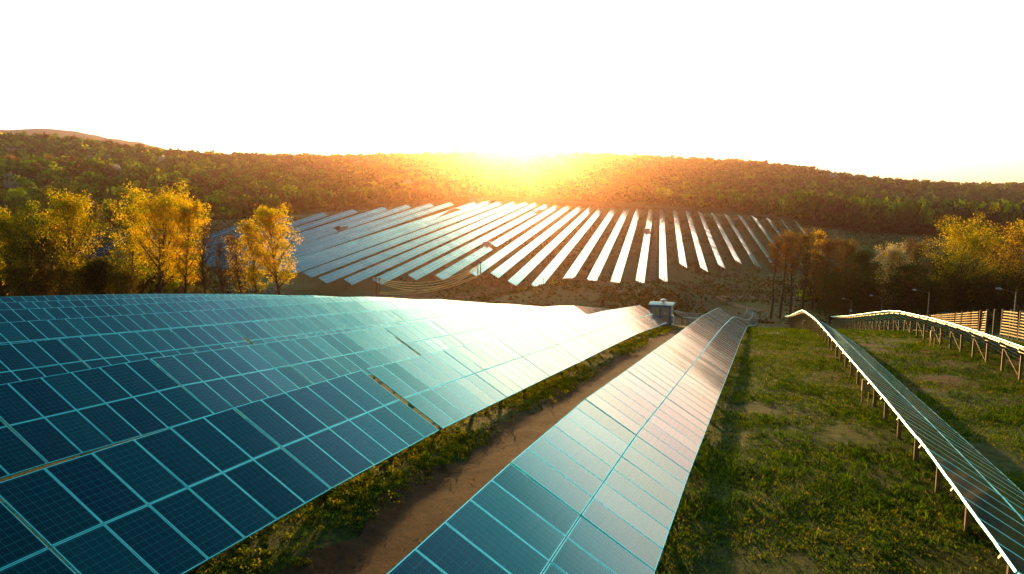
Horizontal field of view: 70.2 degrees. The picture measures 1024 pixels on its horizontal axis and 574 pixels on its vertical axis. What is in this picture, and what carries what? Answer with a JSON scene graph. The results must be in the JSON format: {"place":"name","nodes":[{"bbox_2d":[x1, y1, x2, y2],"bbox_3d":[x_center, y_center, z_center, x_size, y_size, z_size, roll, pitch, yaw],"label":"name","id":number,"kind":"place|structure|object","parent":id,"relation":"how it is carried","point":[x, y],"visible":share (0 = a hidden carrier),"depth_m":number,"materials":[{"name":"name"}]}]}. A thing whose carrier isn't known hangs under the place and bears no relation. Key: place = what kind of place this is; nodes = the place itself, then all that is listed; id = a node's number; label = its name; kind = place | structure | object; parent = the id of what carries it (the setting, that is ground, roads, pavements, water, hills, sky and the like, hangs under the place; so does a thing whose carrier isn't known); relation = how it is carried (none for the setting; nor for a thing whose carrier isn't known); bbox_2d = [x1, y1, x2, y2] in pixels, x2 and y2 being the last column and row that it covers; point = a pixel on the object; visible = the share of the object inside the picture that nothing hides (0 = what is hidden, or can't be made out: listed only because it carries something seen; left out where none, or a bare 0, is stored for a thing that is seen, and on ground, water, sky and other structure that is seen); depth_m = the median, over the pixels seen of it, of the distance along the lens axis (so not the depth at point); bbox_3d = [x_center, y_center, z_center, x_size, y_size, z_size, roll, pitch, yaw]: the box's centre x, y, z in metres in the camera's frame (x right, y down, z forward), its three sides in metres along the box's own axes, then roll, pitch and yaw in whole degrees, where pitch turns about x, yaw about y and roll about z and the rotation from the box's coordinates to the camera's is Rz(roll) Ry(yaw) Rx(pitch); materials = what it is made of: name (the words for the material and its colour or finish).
{"place":"outdoors","nodes":[
{"label":"outdoors","id":0,"kind":"place"},
{"bbox_2d":[0,129,165,149],"bbox_3d":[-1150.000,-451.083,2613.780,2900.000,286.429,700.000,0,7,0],"label":"distant hill","id":1,"kind":"structure","parent":0,"point":[61,133],"depth_m":2826.42,"materials":[{"name":"soil"},{"name":"leaves"}]},
{"bbox_2d":[277,330,678,573],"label":"dirt track","id":2,"kind":"structure","parent":0,"point":[408,521],"depth_m":18.99,"materials":[{"name":"soil"}]},
{"bbox_2d":[278,328,681,572],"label":"loose stones","id":3,"kind":"object","parent":2,"relation":"on","point":[455,461],"visible":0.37,"depth_m":21.68,"materials":[{"name":"stone"}]},
{"bbox_2d":[0,144,1023,573],"bbox_3d":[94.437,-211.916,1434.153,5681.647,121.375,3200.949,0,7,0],"label":"ground","id":4,"kind":"structure","parent":0,"point":[990,452],"depth_m":32.50,"materials":[{"name":"green plant"}]},
{"bbox_2d":[0,253,48,296],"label":"bush","id":5,"kind":"object","parent":4,"relation":"on","point":[25,277],"visible":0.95,"depth_m":118.17,"materials":[{"name":"green plant"}]},
{"bbox_2d":[0,197,51,296],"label":"tree","id":6,"kind":"object","parent":4,"relation":"on","point":[10,229],"visible":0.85,"depth_m":119.81,"materials":[{"name":"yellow plant"}]},
{"bbox_2d":[12,229,67,292],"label":"tree","id":7,"kind":"object","parent":4,"relation":"on","point":[47,244],"visible":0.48,"depth_m":124.35,"materials":[{"name":"yellow plant"}]},
{"bbox_2d":[14,251,65,295],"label":"bush","id":8,"kind":"object","parent":4,"relation":"on","point":[45,290],"visible":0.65,"depth_m":123.04,"materials":[{"name":"green plant"}]},
{"bbox_2d":[23,182,110,294],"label":"tree","id":9,"kind":"object","parent":4,"relation":"on","point":[75,209],"visible":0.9,"depth_m":130.41,"materials":[{"name":"yellow plant"}]},
{"bbox_2d":[42,249,93,294],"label":"bush","id":10,"kind":"object","parent":4,"relation":"on","point":[66,275],"visible":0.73,"depth_m":118.74,"materials":[{"name":"green plant"}]},
{"bbox_2d":[78,256,115,294],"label":"bush","id":11,"kind":"object","parent":4,"relation":"on","point":[94,269],"visible":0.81,"depth_m":119.33,"materials":[{"name":"green plant"}]},
{"bbox_2d":[0,244,214,296],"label":"scrub","id":12,"kind":"object","parent":4,"relation":"on","point":[151,286],"visible":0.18,"depth_m":154.27,"materials":[{"name":"green plant"}]},
{"bbox_2d":[84,230,130,261],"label":"solar panel row","id":13,"kind":"object","parent":4,"relation":"on","point":[100,252],"visible":0.36,"depth_m":287.79,"materials":[{"name":"glass"}]},
{"bbox_2d":[100,253,144,295],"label":"bush","id":14,"kind":"object","parent":4,"relation":"on","point":[121,278],"visible":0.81,"depth_m":119.80,"materials":[{"name":"green plant"}]},
{"bbox_2d":[94,193,154,287],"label":"tree","id":15,"kind":"object","parent":4,"relation":"on","point":[129,251],"visible":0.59,"depth_m":141.42,"materials":[{"name":"yellow plant"}]},
{"bbox_2d":[0,294,286,304],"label":"solar panel row","id":16,"kind":"object","parent":4,"relation":"on","point":[18,299],"visible":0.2,"depth_m":69.10,"materials":[{"name":"glass"}]},
{"bbox_2d":[109,178,201,293],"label":"tree","id":17,"kind":"object","parent":4,"relation":"on","point":[163,240],"visible":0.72,"depth_m":132.09,"materials":[{"name":"yellow plant"}]},
{"bbox_2d":[0,295,331,314],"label":"solar panel row","id":18,"kind":"object","parent":4,"relation":"on","point":[52,304],"visible":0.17,"depth_m":61.92,"materials":[{"name":"glass"}]},
{"bbox_2d":[151,196,215,293],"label":"tree","id":19,"kind":"object","parent":4,"relation":"on","point":[188,218],"visible":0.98,"depth_m":129.61,"materials":[{"name":"yellow plant"}]},
{"bbox_2d":[190,219,213,293],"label":"tree","id":20,"kind":"object","parent":4,"relation":"on","point":[203,282],"visible":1,"depth_m":128.70,"materials":[{"name":"yellow plant"}]},
{"bbox_2d":[158,221,249,254],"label":"solar panel row","id":21,"kind":"object","parent":4,"relation":"on","point":[218,234],"visible":0.3,"depth_m":322.46,"materials":[{"name":"glass"}]},
{"bbox_2d":[0,297,411,337],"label":"solar panel row","id":22,"kind":"object","parent":4,"relation":"on","point":[15,315],"visible":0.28,"depth_m":55.04,"materials":[{"name":"glass"}]},
{"bbox_2d":[0,370,438,573],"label":"solar panel row","id":23,"kind":"object","parent":4,"relation":"on","point":[135,506],"visible":1,"depth_m":15.17,"materials":[{"name":"glass"}]},
{"bbox_2d":[210,241,233,293],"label":"tree","id":24,"kind":"object","parent":4,"relation":"on","point":[220,252],"visible":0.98,"depth_m":133.88,"materials":[{"name":"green plant"}]},
{"bbox_2d":[178,216,291,254],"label":"solar panel row","id":25,"kind":"object","parent":4,"relation":"on","point":[221,239],"visible":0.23,"depth_m":310.89,"materials":[{"name":"glass"}]},
{"bbox_2d":[221,233,251,293],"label":"tree","id":26,"kind":"object","parent":4,"relation":"on","point":[238,272],"visible":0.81,"depth_m":136.91,"materials":[{"name":"yellow plant"}]},
{"bbox_2d":[0,299,494,355],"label":"solar panel row","id":27,"kind":"object","parent":4,"relation":"on","point":[23,331],"visible":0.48,"depth_m":46.95,"materials":[{"name":"glass"}]},
{"bbox_2d":[233,218,270,293],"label":"tree","id":28,"kind":"object","parent":4,"relation":"on","point":[246,261],"visible":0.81,"depth_m":132.52,"materials":[{"name":"yellow plant"}]},
{"bbox_2d":[193,212,327,255],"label":"solar panel row","id":29,"kind":"object","parent":4,"relation":"on","point":[306,219],"visible":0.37,"depth_m":355.44,"materials":[{"name":"glass"}]},
{"bbox_2d":[0,303,540,384],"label":"solar panel row","id":30,"kind":"object","parent":4,"relation":"on","point":[22,361],"visible":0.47,"depth_m":36.42,"materials":[{"name":"glass"}]},
{"bbox_2d":[245,201,303,295],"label":"tree","id":31,"kind":"object","parent":4,"relation":"on","point":[267,218],"visible":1,"depth_m":130.94,"materials":[{"name":"yellow plant"}]},
{"bbox_2d":[204,209,356,261],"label":"solar panel row","id":32,"kind":"object","parent":4,"relation":"on","point":[323,221],"visible":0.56,"depth_m":353.51,"materials":[{"name":"glass"}]},
{"bbox_2d":[205,207,386,267],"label":"solar panel row","id":33,"kind":"object","parent":4,"relation":"on","point":[334,224],"visible":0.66,"depth_m":348.58,"materials":[{"name":"glass"}]},
{"bbox_2d":[0,305,611,478],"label":"solar panel row","id":34,"kind":"object","parent":4,"relation":"on","point":[53,418],"visible":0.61,"depth_m":25.56,"materials":[{"name":"glass"}]},
{"bbox_2d":[214,205,410,271],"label":"solar panel row","id":35,"kind":"object","parent":4,"relation":"on","point":[349,225],"visible":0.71,"depth_m":341.29,"materials":[{"name":"glass"}]},
{"bbox_2d":[235,203,433,269],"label":"solar panel row","id":36,"kind":"object","parent":4,"relation":"on","point":[303,246],"visible":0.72,"depth_m":341.11,"materials":[{"name":"glass"}]},
{"bbox_2d":[255,202,452,269],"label":"solar panel row","id":37,"kind":"object","parent":4,"relation":"on","point":[319,247],"visible":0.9,"depth_m":330.34,"materials":[{"name":"glass"}]},
{"bbox_2d":[276,201,478,270],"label":"solar panel row","id":38,"kind":"object","parent":4,"relation":"on","point":[304,259],"visible":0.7,"depth_m":314.89,"materials":[{"name":"glass"}]},
{"bbox_2d":[288,200,493,276],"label":"solar panel row","id":39,"kind":"object","parent":4,"relation":"on","point":[319,261],"visible":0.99,"depth_m":311.83,"materials":[{"name":"glass"}]},
{"bbox_2d":[303,200,506,280],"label":"solar panel row","id":40,"kind":"object","parent":4,"relation":"on","point":[319,270],"visible":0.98,"depth_m":302.52,"materials":[{"name":"glass"}]},
{"bbox_2d":[0,181,829,241],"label":"forest edge","id":41,"kind":"object","parent":4,"relation":"on","point":[312,200],"visible":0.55,"depth_m":502.90,"materials":[{"name":"green plant"}]},
{"bbox_2d":[319,201,517,282],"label":"solar panel row","id":42,"kind":"object","parent":4,"relation":"on","point":[340,273],"visible":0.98,"depth_m":295.82,"materials":[{"name":"glass"}]},
{"bbox_2d":[188,325,677,573],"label":"weeds","id":43,"kind":"object","parent":4,"relation":"on","point":[456,438],"visible":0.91,"depth_m":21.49,"materials":[{"name":"green plant"}]},
{"bbox_2d":[344,202,527,287],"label":"solar panel row","id":44,"kind":"object","parent":4,"relation":"on","point":[365,274],"visible":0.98,"depth_m":295.81,"materials":[{"name":"glass"}]},
{"bbox_2d":[373,203,538,284],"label":"solar panel row","id":45,"kind":"object","parent":4,"relation":"on","point":[400,270],"visible":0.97,"depth_m":301.45,"materials":[{"name":"glass"}]},
{"bbox_2d":[409,203,549,282],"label":"solar panel row","id":46,"kind":"object","parent":4,"relation":"on","point":[430,267],"visible":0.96,"depth_m":303.16,"materials":[{"name":"glass"}]},
{"bbox_2d":[436,204,560,279],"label":"solar panel row","id":47,"kind":"object","parent":4,"relation":"on","point":[459,265],"visible":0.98,"depth_m":306.62,"materials":[{"name":"glass"}]},
{"bbox_2d":[0,131,1023,232],"bbox_3d":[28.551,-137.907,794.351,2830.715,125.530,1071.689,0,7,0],"label":"forest","id":48,"kind":"object","parent":4,"relation":"on","point":[219,176],"visible":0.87,"depth_m":818.94,"materials":[{"name":"green plant"}]},
{"bbox_2d":[366,305,666,428],"bbox_3d":[5.588,3.553,49.927,2.891,8.161,54.947,3,8,19],"label":"solar panel row","id":49,"kind":"object","parent":4,"relation":"on","point":[443,389],"visible":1,"depth_m":32.02,"materials":[{"name":"glass"}]},
{"bbox_2d":[470,205,570,275],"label":"solar panel row","id":50,"kind":"object","parent":4,"relation":"on","point":[486,264],"visible":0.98,"depth_m":321.07,"materials":[{"name":"glass"}]},
{"bbox_2d":[491,206,582,280],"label":"solar panel row","id":51,"kind":"object","parent":4,"relation":"on","point":[504,267],"visible":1,"depth_m":313.58,"materials":[{"name":"glass"}]},
{"bbox_2d":[508,206,593,285],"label":"solar panel row","id":52,"kind":"object","parent":4,"relation":"on","point":[519,276],"visible":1,"depth_m":307.88,"materials":[{"name":"glass"}]},
{"bbox_2d":[531,207,603,285],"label":"solar panel row","id":53,"kind":"object","parent":4,"relation":"on","point":[550,268],"visible":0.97,"depth_m":312.61,"materials":[{"name":"glass"}]},
{"bbox_2d":[208,273,932,300],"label":"wire fence","id":54,"kind":"object","parent":4,"relation":"on","point":[746,295],"visible":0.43,"depth_m":213.52,"materials":[{"name":"metal"}]},
{"bbox_2d":[387,308,758,573],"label":"solar panel row","id":55,"kind":"object","parent":4,"relation":"on","point":[521,513],"visible":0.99,"depth_m":15.55,"materials":[{"name":"glass"}]},
{"bbox_2d":[564,207,616,277],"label":"solar panel row","id":56,"kind":"object","parent":4,"relation":"on","point":[577,264],"visible":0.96,"depth_m":325.90,"materials":[{"name":"glass"}]},
{"bbox_2d":[587,208,628,280],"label":"solar panel row","id":57,"kind":"object","parent":4,"relation":"on","point":[597,267],"visible":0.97,"depth_m":318.54,"materials":[{"name":"glass"}]},
{"bbox_2d":[200,200,1022,323],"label":"rough grass","id":58,"kind":"structure","parent":4,"relation":"on","point":[633,294],"depth_m":264.28,"materials":[{"name":"plant"}]},
{"bbox_2d":[610,208,640,282],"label":"solar panel row","id":59,"kind":"object","parent":4,"relation":"on","point":[620,264],"visible":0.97,"depth_m":314.19,"materials":[{"name":"glass"}]},
{"bbox_2d":[636,209,652,282],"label":"solar panel row","id":60,"kind":"object","parent":4,"relation":"on","point":[641,273],"visible":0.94,"depth_m":306.92,"materials":[{"name":"glass"}]},
{"bbox_2d":[648,299,675,325],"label":"transformer kiosk","id":61,"kind":"object","parent":4,"relation":"on","point":[663,310],"visible":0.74,"depth_m":79.52,"materials":[{"name":"metal"}]},
{"bbox_2d":[659,209,667,281],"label":"solar panel row","id":62,"kind":"object","parent":4,"relation":"on","point":[662,261],"visible":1,"depth_m":308.33,"materials":[{"name":"glass"}]},
{"bbox_2d":[673,210,686,270],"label":"solar panel row","id":63,"kind":"object","parent":4,"relation":"on","point":[682,259],"visible":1,"depth_m":334.32,"materials":[{"name":"glass"}]},
{"bbox_2d":[673,310,703,325],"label":"solar panel row","id":64,"kind":"object","parent":4,"relation":"on","point":[690,318],"visible":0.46,"depth_m":111.80,"materials":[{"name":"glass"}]},
{"bbox_2d":[686,211,707,272],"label":"solar panel row","id":65,"kind":"object","parent":4,"relation":"on","point":[702,263],"visible":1,"depth_m":333.76,"materials":[{"name":"glass"}]},
{"bbox_2d":[698,212,724,268],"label":"solar panel row","id":66,"kind":"object","parent":4,"relation":"on","point":[715,251],"visible":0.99,"depth_m":347.59,"materials":[{"name":"glass"}]},
{"bbox_2d":[712,213,741,265],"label":"solar panel row","id":67,"kind":"object","parent":4,"relation":"on","point":[731,248],"visible":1,"depth_m":358.32,"materials":[{"name":"glass"}]},
{"bbox_2d":[725,214,760,267],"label":"solar panel row","id":68,"kind":"object","parent":4,"relation":"on","point":[751,256],"visible":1,"depth_m":355.88,"materials":[{"name":"glass"}]},
{"bbox_2d":[765,238,786,317],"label":"tree","id":69,"kind":"object","parent":4,"relation":"on","point":[776,250],"visible":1,"depth_m":175.77,"materials":[{"name":"brown plant"}]},
{"bbox_2d":[773,231,797,317],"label":"tree","id":70,"kind":"object","parent":4,"relation":"on","point":[788,245],"visible":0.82,"depth_m":178.92,"materials":[{"name":"brown plant"}]},
{"bbox_2d":[780,228,803,314],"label":"tree","id":71,"kind":"object","parent":4,"relation":"on","point":[791,284],"visible":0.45,"depth_m":185.25,"materials":[{"name":"brown plant"}]},
{"bbox_2d":[793,226,820,310],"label":"tree","id":72,"kind":"object","parent":4,"relation":"on","point":[805,245],"visible":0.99,"depth_m":181.25,"materials":[{"name":"brown plant"}]},
{"bbox_2d":[810,229,826,309],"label":"tree","id":73,"kind":"object","parent":4,"relation":"on","point":[818,232],"visible":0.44,"depth_m":191.84,"materials":[{"name":"brown plant"}]},
{"bbox_2d":[807,237,846,315],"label":"tree","id":74,"kind":"object","parent":4,"relation":"on","point":[827,248],"visible":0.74,"depth_m":178.81,"materials":[{"name":"brown plant"}]},
{"bbox_2d":[810,265,855,323],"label":"bush","id":75,"kind":"object","parent":4,"relation":"on","point":[830,309],"visible":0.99,"depth_m":161.36,"materials":[{"name":"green plant"}]},
{"bbox_2d":[654,327,1023,573],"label":"grass","id":76,"kind":"structure","parent":4,"relation":"on","point":[795,507],"depth_m":21.79,"materials":[{"name":"green plant"}]},
{"bbox_2d":[822,271,861,315],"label":"bush","id":77,"kind":"object","parent":4,"relation":"on","point":[846,301],"visible":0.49,"depth_m":167.87,"materials":[{"name":"brown plant"}]},
{"bbox_2d":[832,233,861,312],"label":"tree","id":78,"kind":"object","parent":4,"relation":"on","point":[844,252],"visible":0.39,"depth_m":186.44,"materials":[{"name":"brown plant"}]},
{"bbox_2d":[840,240,888,306],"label":"tree","id":79,"kind":"object","parent":4,"relation":"on","point":[861,256],"visible":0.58,"depth_m":176.41,"materials":[{"name":"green plant"}]},
{"bbox_2d":[845,266,886,314],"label":"bush","id":80,"kind":"object","parent":4,"relation":"on","point":[861,311],"visible":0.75,"depth_m":164.28,"materials":[{"name":"brown plant"}]},
{"bbox_2d":[852,275,892,312],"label":"bush","id":81,"kind":"object","parent":4,"relation":"on","point":[870,299],"visible":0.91,"depth_m":161.75,"materials":[{"name":"brown plant"}]},
{"bbox_2d":[867,241,916,307],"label":"tree","id":82,"kind":"object","parent":4,"relation":"on","point":[893,251],"visible":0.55,"depth_m":182.51,"materials":[{"name":"green plant"}]},
{"bbox_2d":[878,270,916,312],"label":"bush","id":83,"kind":"object","parent":4,"relation":"on","point":[894,303],"visible":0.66,"depth_m":169.03,"materials":[{"name":"brown plant"}]},
{"bbox_2d":[782,189,1023,226],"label":"tall wood","id":84,"kind":"object","parent":4,"relation":"on","point":[809,204],"visible":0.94,"depth_m":471.98,"materials":[{"name":"green plant"}]},
{"bbox_2d":[785,310,1023,573],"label":"solar panel row","id":85,"kind":"object","parent":4,"relation":"on","point":[987,492],"visible":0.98,"depth_m":17.85,"materials":[{"name":"glass"}]},
{"bbox_2d":[886,254,928,311],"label":"tree","id":86,"kind":"object","parent":4,"relation":"on","point":[908,268],"visible":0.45,"depth_m":171.92,"materials":[{"name":"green plant"}]},
{"bbox_2d":[795,263,1021,299],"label":"scrub","id":87,"kind":"object","parent":4,"relation":"on","point":[808,293],"visible":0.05,"depth_m":204.50,"materials":[{"name":"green plant"}]},
{"bbox_2d":[887,260,939,314],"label":"bush","id":88,"kind":"object","parent":4,"relation":"on","point":[909,280],"visible":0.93,"depth_m":165.56,"materials":[{"name":"brown plant"}]},
{"bbox_2d":[886,235,946,296],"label":"tree","id":89,"kind":"object","parent":4,"relation":"on","point":[914,250],"visible":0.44,"depth_m":190.00,"materials":[{"name":"brown plant"}]},
{"bbox_2d":[831,310,1023,379],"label":"solar panel row","id":90,"kind":"object","parent":4,"relation":"on","point":[893,320],"visible":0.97,"depth_m":54.94,"materials":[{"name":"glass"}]},
{"bbox_2d":[906,271,969,316],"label":"bush","id":91,"kind":"object","parent":4,"relation":"on","point":[931,288],"visible":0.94,"depth_m":163.04,"materials":[{"name":"green plant"}]},
{"bbox_2d":[917,245,959,312],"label":"tree","id":92,"kind":"object","parent":4,"relation":"on","point":[938,269],"visible":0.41,"depth_m":180.42,"materials":[{"name":"brown plant"}]},
{"bbox_2d":[936,268,971,317],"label":"bush","id":93,"kind":"object","parent":4,"relation":"on","point":[951,303],"visible":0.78,"depth_m":169.66,"materials":[{"name":"brown plant"}]},
{"bbox_2d":[892,309,1023,339],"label":"slatted fence","id":94,"kind":"object","parent":4,"relation":"on","point":[1010,323],"visible":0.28,"depth_m":70.20,"materials":[{"name":"brown wood"}]},
{"bbox_2d":[942,269,995,319],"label":"bush","id":95,"kind":"object","parent":4,"relation":"on","point":[966,307],"visible":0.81,"depth_m":167.86,"materials":[{"name":"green plant"}]},
{"bbox_2d":[919,201,1023,316],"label":"tree","id":96,"kind":"object","parent":4,"relation":"on","point":[971,243],"visible":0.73,"depth_m":170.42,"materials":[{"name":"yellow plant"}]},
{"bbox_2d":[962,270,998,320],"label":"bush","id":97,"kind":"object","parent":4,"relation":"on","point":[985,288],"visible":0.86,"depth_m":164.35,"materials":[{"name":"green plant"}]},
{"bbox_2d":[972,220,1023,309],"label":"tree","id":98,"kind":"object","parent":4,"relation":"on","point":[1013,244],"visible":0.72,"depth_m":170.38,"materials":[{"name":"yellow plant"}]},
{"bbox_2d":[976,268,1023,320],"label":"bush","id":99,"kind":"object","parent":4,"relation":"on","point":[1004,285],"visible":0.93,"depth_m":161.47,"materials":[{"name":"green plant"}]},
{"bbox_2d":[1006,268,1023,314],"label":"bush","id":100,"kind":"object","parent":4,"relation":"on","point":[1021,304],"visible":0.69,"depth_m":168.66,"materials":[{"name":"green plant"}]},
{"bbox_2d":[0,0,1023,183],"label":"sky","id":101,"kind":"structure","parent":0,"point":[933,90],"materials":[{"name":"white"}]},
{"bbox_2d":[208,278,965,298],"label":"valley road","id":102,"kind":"structure","parent":0,"point":[286,292],"depth_m":217.45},
{"bbox_2d":[648,212,763,310],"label":"dirt track","id":103,"kind":"structure","parent":0,"point":[652,266],"depth_m":287.48,"materials":[{"name":"brown soil"}]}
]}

